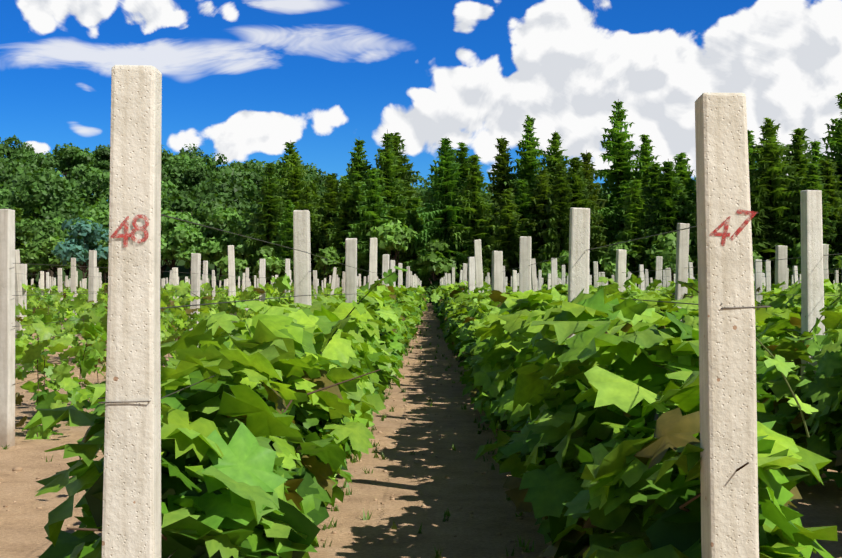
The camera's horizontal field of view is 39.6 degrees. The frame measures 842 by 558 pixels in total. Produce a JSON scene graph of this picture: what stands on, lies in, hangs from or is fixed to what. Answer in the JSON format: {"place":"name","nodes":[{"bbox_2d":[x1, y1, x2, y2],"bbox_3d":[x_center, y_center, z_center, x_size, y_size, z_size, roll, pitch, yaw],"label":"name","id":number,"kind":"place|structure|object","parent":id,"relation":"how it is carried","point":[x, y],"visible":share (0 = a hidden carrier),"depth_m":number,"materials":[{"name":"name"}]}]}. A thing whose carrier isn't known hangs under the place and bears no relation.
{"place":"outdoors","nodes":[
{"label":"outdoors","id":0,"kind":"place"},
{"bbox_2d":[0,203,841,557],"bbox_3d":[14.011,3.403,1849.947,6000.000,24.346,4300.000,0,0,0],"label":"ground","id":1,"kind":"structure","parent":0,"point":[410,485],"depth_m":8.21,"materials":[{"name":"brown soil"}]},
{"bbox_2d":[0,209,14,447],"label":"vineyard post","id":2,"kind":"object","parent":1,"relation":"on","point":[7,323],"visible":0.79,"depth_m":10.31,"materials":[{"name":"concrete"}]},
{"bbox_2d":[15,249,27,371],"bbox_3d":[-6.494,0.732,18.876,0.143,2.412,0.142,-2,2,12],"label":"vineyard post","id":3,"kind":"object","parent":1,"relation":"on","point":[18,288],"visible":0.25,"depth_m":18.81,"materials":[{"name":"concrete"}]},
{"bbox_2d":[20,264,26,329],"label":"vineyard post","id":4,"kind":"object","parent":1,"relation":"on","point":[24,275],"visible":0.38,"depth_m":27.06,"materials":[{"name":"concrete"}]},
{"bbox_2d":[40,271,44,295],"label":"vineyard post","id":5,"kind":"object","parent":1,"relation":"on","point":[42,280],"visible":0.46,"depth_m":45.89,"materials":[{"name":"concrete"}]},
{"bbox_2d":[46,272,49,292],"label":"vineyard post","id":6,"kind":"object","parent":1,"relation":"on","point":[47,280],"visible":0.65,"depth_m":55.19,"materials":[{"name":"concrete"}]},
{"bbox_2d":[58,268,63,328],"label":"vineyard post","id":7,"kind":"object","parent":1,"relation":"on","point":[60,287],"visible":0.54,"depth_m":38.90,"materials":[{"name":"concrete"}]},
{"bbox_2d":[71,258,76,336],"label":"vineyard post","id":8,"kind":"object","parent":1,"relation":"on","point":[73,274],"visible":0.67,"depth_m":30.89,"materials":[{"name":"concrete"}]},
{"bbox_2d":[76,271,77,294],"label":"vineyard post","id":9,"kind":"object","parent":1,"relation":"on","point":[77,279],"visible":0.19,"depth_m":49.96,"materials":[{"name":"concrete"}]},
{"bbox_2d":[88,250,96,324],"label":"vineyard post","id":10,"kind":"object","parent":1,"relation":"on","point":[92,283],"visible":0.5,"depth_m":22.79,"materials":[{"name":"concrete"}]},
{"bbox_2d":[97,268,98,301],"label":"vineyard post","id":11,"kind":"object","parent":1,"relation":"on","point":[97,280],"visible":0.27,"depth_m":42.91,"materials":[{"name":"concrete"}]},
{"bbox_2d":[99,272,101,287],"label":"vineyard post","id":12,"kind":"object","parent":1,"relation":"on","point":[100,283],"visible":0.38,"depth_m":53.61,"materials":[{"name":"concrete"}]},
{"bbox_2d":[102,65,161,557],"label":"end post","id":13,"kind":"object","parent":1,"relation":"on","point":[131,522],"visible":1,"depth_m":3.41,"materials":[{"name":"concrete"}]},
{"bbox_2d":[170,270,172,284],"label":"vineyard post","id":14,"kind":"object","parent":1,"relation":"on","point":[171,280],"visible":0.08,"depth_m":43.02,"materials":[{"name":"concrete"}]},
{"bbox_2d":[172,267,177,340],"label":"vineyard post","id":15,"kind":"object","parent":1,"relation":"on","point":[175,275],"visible":0.25,"depth_m":30.73,"materials":[{"name":"concrete"}]},
{"bbox_2d":[15,277,366,439],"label":"vine plants","id":16,"kind":"object","parent":1,"relation":"on","point":[39,315],"visible":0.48,"depth_m":13.29,"materials":[{"name":"green plant"}]},
{"bbox_2d":[189,253,200,346],"bbox_3d":[-3.588,0.763,18.545,0.143,2.355,0.144,-1,-5,9],"label":"vineyard post","id":17,"kind":"object","parent":1,"relation":"on","point":[196,269],"visible":0.42,"depth_m":18.55,"materials":[{"name":"concrete"}]},
{"bbox_2d":[203,261,207,294],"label":"vineyard post","id":18,"kind":"object","parent":1,"relation":"on","point":[205,271],"visible":0.21,"depth_m":34.19,"materials":[{"name":"concrete"}]},
{"bbox_2d":[212,270,214,299],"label":"vineyard post","id":19,"kind":"object","parent":1,"relation":"on","point":[213,281],"visible":0.4,"depth_m":50.91,"materials":[{"name":"concrete"}]},
{"bbox_2d":[228,245,236,335],"bbox_3d":[-3.594,0.641,22.374,0.140,2.577,0.140,-2,-1,-6],"label":"vineyard post","id":20,"kind":"object","parent":1,"relation":"on","point":[231,272],"visible":0.44,"depth_m":22.34,"materials":[{"name":"concrete"}]},
{"bbox_2d":[242,273,244,291],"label":"vineyard post","id":21,"kind":"object","parent":1,"relation":"on","point":[243,284],"visible":0.42,"depth_m":59.12,"materials":[{"name":"concrete"}]},
{"bbox_2d":[245,268,248,309],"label":"vineyard post","id":22,"kind":"object","parent":1,"relation":"on","point":[247,278],"visible":0.29,"depth_m":42.30,"materials":[{"name":"concrete"}]},
{"bbox_2d":[259,259,265,301],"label":"vineyard post","id":23,"kind":"object","parent":1,"relation":"on","point":[262,265],"visible":0.19,"depth_m":26.31,"materials":[{"name":"concrete"}]},
{"bbox_2d":[1,320,533,557],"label":"ground weeds","id":24,"kind":"object","parent":1,"relation":"on","point":[375,451],"visible":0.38,"depth_m":9.48,"materials":[{"name":"green plant"}]},
{"bbox_2d":[0,329,540,557],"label":"dirt clods","id":25,"kind":"object","parent":1,"relation":"on","point":[18,468],"visible":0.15,"depth_m":8.92,"materials":[{"name":"brown soil"}]},
{"bbox_2d":[285,259,289,304],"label":"vineyard post","id":26,"kind":"object","parent":1,"relation":"on","point":[287,266],"visible":0.21,"depth_m":30.45,"materials":[{"name":"concrete"}]},
{"bbox_2d":[293,210,311,307],"bbox_3d":[-0.886,0.715,8.797,0.140,2.475,0.140,-1,-1,2],"label":"vineyard post","id":27,"kind":"object","parent":1,"relation":"on","point":[302,260],"visible":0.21,"depth_m":8.76,"materials":[{"name":"concrete"}]},
{"bbox_2d":[313,270,317,297],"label":"vineyard post","id":28,"kind":"object","parent":1,"relation":"on","point":[315,279],"visible":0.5,"depth_m":38.45,"materials":[{"name":"concrete"}]},
{"bbox_2d":[330,267,336,296],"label":"vineyard post","id":29,"kind":"object","parent":1,"relation":"on","point":[333,278],"visible":0.44,"depth_m":42.66,"materials":[{"name":"concrete"}]},
{"bbox_2d":[334,275,337,288],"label":"vineyard post","id":30,"kind":"object","parent":1,"relation":"on","point":[336,282],"visible":0.1,"depth_m":46.50,"materials":[{"name":"concrete"}]},
{"bbox_2d":[342,271,344,293],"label":"vineyard post","id":31,"kind":"object","parent":1,"relation":"on","point":[343,280],"visible":0.27,"depth_m":50.79,"materials":[{"name":"concrete"}]},
{"bbox_2d":[345,238,356,302],"bbox_3d":[-0.787,0.715,13.193,0.143,2.355,0.144,0,5,0],"label":"vineyard post","id":32,"kind":"object","parent":1,"relation":"on","point":[351,271],"visible":0.44,"depth_m":13.06,"materials":[{"name":"concrete"}]},
{"bbox_2d":[369,238,376,287],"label":"vineyard post","id":33,"kind":"object","parent":1,"relation":"on","point":[373,260],"visible":0.38,"depth_m":18.09,"materials":[{"name":"concrete"}]},
{"bbox_2d":[382,254,388,285],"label":"vineyard post","id":34,"kind":"object","parent":1,"relation":"on","point":[385,262],"visible":0.23,"depth_m":23.07,"materials":[{"name":"concrete"}]},
{"bbox_2d":[390,260,395,286],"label":"vineyard post","id":35,"kind":"object","parent":1,"relation":"on","point":[392,263],"visible":0.19,"depth_m":28.04,"materials":[{"name":"concrete"}]},
{"bbox_2d":[398,263,401,287],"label":"vineyard post","id":36,"kind":"object","parent":1,"relation":"on","point":[399,275],"visible":0.15,"depth_m":32.74,"materials":[{"name":"concrete"}]},
{"bbox_2d":[406,266,409,287],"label":"vineyard post","id":37,"kind":"object","parent":1,"relation":"on","point":[407,277],"visible":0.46,"depth_m":42.74,"materials":[{"name":"concrete"}]},
{"bbox_2d":[410,271,411,286],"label":"vineyard post","id":38,"kind":"object","parent":1,"relation":"on","point":[411,278],"visible":0.1,"depth_m":52.55,"materials":[{"name":"concrete"}]},
{"bbox_2d":[5,99,827,291],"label":"tree trunks","id":39,"kind":"object","parent":1,"relation":"on","point":[53,270],"visible":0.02,"depth_m":124.49,"materials":[{"name":"brown plant"}]},
{"bbox_2d":[0,135,841,283],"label":"broadleaf trees","id":40,"kind":"object","parent":39,"relation":"on","point":[226,195],"visible":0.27,"depth_m":135.56,"materials":[{"name":"green plant"}]},
{"bbox_2d":[14,93,841,302],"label":"conifer trees","id":41,"kind":"object","parent":1,"relation":"on","point":[360,194],"visible":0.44,"depth_m":106.36,"materials":[{"name":"green plant"}]},
{"bbox_2d":[22,266,841,557],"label":"vine plants","id":42,"kind":"object","parent":1,"relation":"on","point":[591,462],"visible":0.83,"depth_m":4.97,"materials":[{"name":"green plant"}]},
{"bbox_2d":[31,268,838,540],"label":"vine stems","id":43,"kind":"object","parent":1,"relation":"on","point":[682,507],"visible":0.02,"depth_m":5.64,"materials":[{"name":"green plant"}]},
{"bbox_2d":[447,273,450,285],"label":"vineyard post","id":44,"kind":"object","parent":1,"relation":"on","point":[449,278],"visible":0.17,"depth_m":49.95,"materials":[{"name":"concrete"}]},
{"bbox_2d":[452,268,454,283],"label":"vineyard post","id":45,"kind":"object","parent":1,"relation":"on","point":[453,275],"visible":0.27,"depth_m":45.83,"materials":[{"name":"concrete"}]},
{"bbox_2d":[459,270,462,282],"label":"vineyard post","id":46,"kind":"object","parent":1,"relation":"on","point":[461,274],"visible":0.1,"depth_m":37.12,"materials":[{"name":"concrete"}]},
{"bbox_2d":[462,263,466,290],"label":"vineyard post","id":47,"kind":"object","parent":1,"relation":"on","point":[464,276],"visible":0.25,"depth_m":32.51,"materials":[{"name":"concrete"}]},
{"bbox_2d":[468,257,474,293],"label":"vineyard post","id":48,"kind":"object","parent":1,"relation":"on","point":[471,273],"visible":0.29,"depth_m":24.11,"materials":[{"name":"concrete"}]},
{"bbox_2d":[474,239,483,292],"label":"vineyard post","id":49,"kind":"object","parent":1,"relation":"on","point":[478,264],"visible":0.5,"depth_m":19.85,"materials":[{"name":"concrete"}]},
{"bbox_2d":[487,273,489,290],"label":"vineyard post","id":50,"kind":"object","parent":1,"relation":"on","point":[488,278],"visible":0.25,"depth_m":54.82,"materials":[{"name":"concrete"}]},
{"bbox_2d":[491,251,502,302],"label":"vineyard post","id":51,"kind":"object","parent":1,"relation":"on","point":[497,272],"visible":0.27,"depth_m":15.72,"materials":[{"name":"concrete"}]},
{"bbox_2d":[503,266,505,291],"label":"vineyard post","id":52,"kind":"object","parent":1,"relation":"on","point":[504,287],"visible":0.23,"depth_m":42.40,"materials":[{"name":"concrete"}]},
{"bbox_2d":[512,270,516,291],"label":"vineyard post","id":53,"kind":"object","parent":1,"relation":"on","point":[514,280],"visible":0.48,"depth_m":38.22,"materials":[{"name":"concrete"}]},
{"bbox_2d":[519,236,530,292],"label":"vineyard post","id":54,"kind":"object","parent":1,"relation":"on","point":[524,267],"visible":0.29,"depth_m":11.55,"materials":[{"name":"concrete"}]},
{"bbox_2d":[531,259,536,290],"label":"vineyard post","id":55,"kind":"object","parent":1,"relation":"on","point":[533,277],"visible":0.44,"depth_m":29.66,"materials":[{"name":"concrete"}]},
{"bbox_2d":[538,270,541,290],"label":"vineyard post","id":56,"kind":"object","parent":1,"relation":"on","point":[539,280],"visible":0.46,"depth_m":49.43,"materials":[{"name":"concrete"}]},
{"bbox_2d":[547,274,550,289],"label":"vineyard post","id":57,"kind":"object","parent":1,"relation":"on","point":[548,282],"visible":0.25,"depth_m":45.01,"materials":[{"name":"concrete"}]},
{"bbox_2d":[551,258,557,287],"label":"vineyard post","id":58,"kind":"object","parent":1,"relation":"on","point":[553,272],"visible":0.27,"depth_m":25.79,"materials":[{"name":"concrete"}]},
{"bbox_2d":[562,265,564,284],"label":"vineyard post","id":59,"kind":"object","parent":1,"relation":"on","point":[563,274],"visible":0.17,"depth_m":40.31,"materials":[{"name":"concrete"}]},
{"bbox_2d":[568,207,589,337],"bbox_3d":[0.977,0.805,7.402,0.143,2.514,0.140,1,2,0],"label":"vineyard post","id":60,"kind":"object","parent":1,"relation":"on","point":[579,246],"visible":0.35,"depth_m":7.31,"materials":[{"name":"concrete"}]},
{"bbox_2d":[593,261,597,287],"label":"vineyard post","id":61,"kind":"object","parent":1,"relation":"on","point":[595,265],"visible":0.21,"depth_m":32.04,"materials":[{"name":"concrete"}]},
{"bbox_2d":[601,272,604,285],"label":"vineyard post","id":62,"kind":"object","parent":1,"relation":"on","point":[602,275],"visible":0.17,"depth_m":43.35,"materials":[{"name":"concrete"}]},
{"bbox_2d":[615,249,626,291],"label":"vineyard post","id":63,"kind":"object","parent":1,"relation":"on","point":[620,278],"visible":0.29,"depth_m":17.17,"materials":[{"name":"concrete"}]},
{"bbox_2d":[639,265,644,289],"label":"vineyard post","id":64,"kind":"object","parent":1,"relation":"on","point":[641,275],"visible":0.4,"depth_m":35.47,"materials":[{"name":"concrete"}]},
{"bbox_2d":[645,269,648,290],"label":"vineyard post","id":65,"kind":"object","parent":1,"relation":"on","point":[646,278],"visible":0.29,"depth_m":44.30,"materials":[{"name":"concrete"}]},
{"bbox_2d":[655,256,662,289],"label":"vineyard post","id":66,"kind":"object","parent":1,"relation":"on","point":[658,275],"visible":0.21,"depth_m":23.72,"materials":[{"name":"concrete"}]},
{"bbox_2d":[663,270,665,286],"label":"vineyard post","id":67,"kind":"object","parent":1,"relation":"on","point":[664,277],"visible":0.29,"depth_m":50.53,"materials":[{"name":"concrete"}]},
{"bbox_2d":[665,268,670,286],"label":"vineyard post","id":68,"kind":"object","parent":1,"relation":"on","point":[668,272],"visible":0.25,"depth_m":31.18,"materials":[{"name":"concrete"}]},
{"bbox_2d":[674,223,689,322],"bbox_3d":[2.882,0.612,13.031,0.140,2.474,0.140,2,-1,-5],"label":"vineyard post","id":69,"kind":"object","parent":1,"relation":"on","point":[682,248],"visible":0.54,"depth_m":12.99,"materials":[{"name":"concrete"}]},
{"bbox_2d":[688,262,692,278],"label":"vineyard post","id":70,"kind":"object","parent":1,"relation":"on","point":[690,264],"visible":0.15,"depth_m":36.78,"materials":[{"name":"concrete"}]},
{"bbox_2d":[695,93,758,557],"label":"end post","id":71,"kind":"object","parent":1,"relation":"on","point":[728,426],"visible":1,"depth_m":3.40,"materials":[{"name":"concrete"}]},
{"bbox_2d":[12,212,841,557],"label":"trellis wires","id":72,"kind":"object","parent":71,"relation":"attached to","point":[758,306],"visible":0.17,"depth_m":5.97,"materials":[{"name":"grey metal"}]},
{"bbox_2d":[754,259,762,302],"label":"vineyard post","id":73,"kind":"object","parent":1,"relation":"on","point":[758,274],"visible":0.19,"depth_m":22.82,"materials":[{"name":"concrete"}]},
{"bbox_2d":[762,273,764,288],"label":"vineyard post","id":74,"kind":"object","parent":1,"relation":"on","point":[763,278],"visible":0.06,"depth_m":42.08,"materials":[{"name":"concrete"}]},
{"bbox_2d":[765,260,770,291],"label":"vineyard post","id":75,"kind":"object","parent":1,"relation":"on","point":[768,274],"visible":0.38,"depth_m":28.68,"materials":[{"name":"concrete"}]},
{"bbox_2d":[774,245,786,294],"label":"vineyard post","id":76,"kind":"object","parent":1,"relation":"on","point":[780,267],"visible":0.19,"depth_m":15.28,"materials":[{"name":"concrete"}]},
{"bbox_2d":[793,266,797,282],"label":"vineyard post","id":77,"kind":"object","parent":1,"relation":"on","point":[795,276],"visible":0.19,"depth_m":38.10,"materials":[{"name":"concrete"}]},
{"bbox_2d":[800,190,826,482],"bbox_3d":[2.826,0.616,8.436,0.143,2.514,0.140,-1,0,-6],"label":"vineyard post","id":78,"kind":"object","parent":1,"relation":"on","point":[812,289],"visible":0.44,"depth_m":8.38,"materials":[{"name":"concrete"}]},
{"bbox_2d":[823,244,828,278],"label":"vineyard post","id":79,"kind":"object","parent":1,"relation":"on","point":[825,258],"visible":0.12,"depth_m":19.16,"materials":[{"name":"concrete"}]},
{"bbox_2d":[835,270,838,282],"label":"vineyard post","id":80,"kind":"object","parent":1,"relation":"on","point":[836,278],"visible":0.19,"depth_m":44.97,"materials":[{"name":"concrete"}]},
{"bbox_2d":[0,0,841,200],"label":"sky","id":81,"kind":"structure","parent":0,"point":[242,80],"materials":[{"name":"blue"}]}
]}

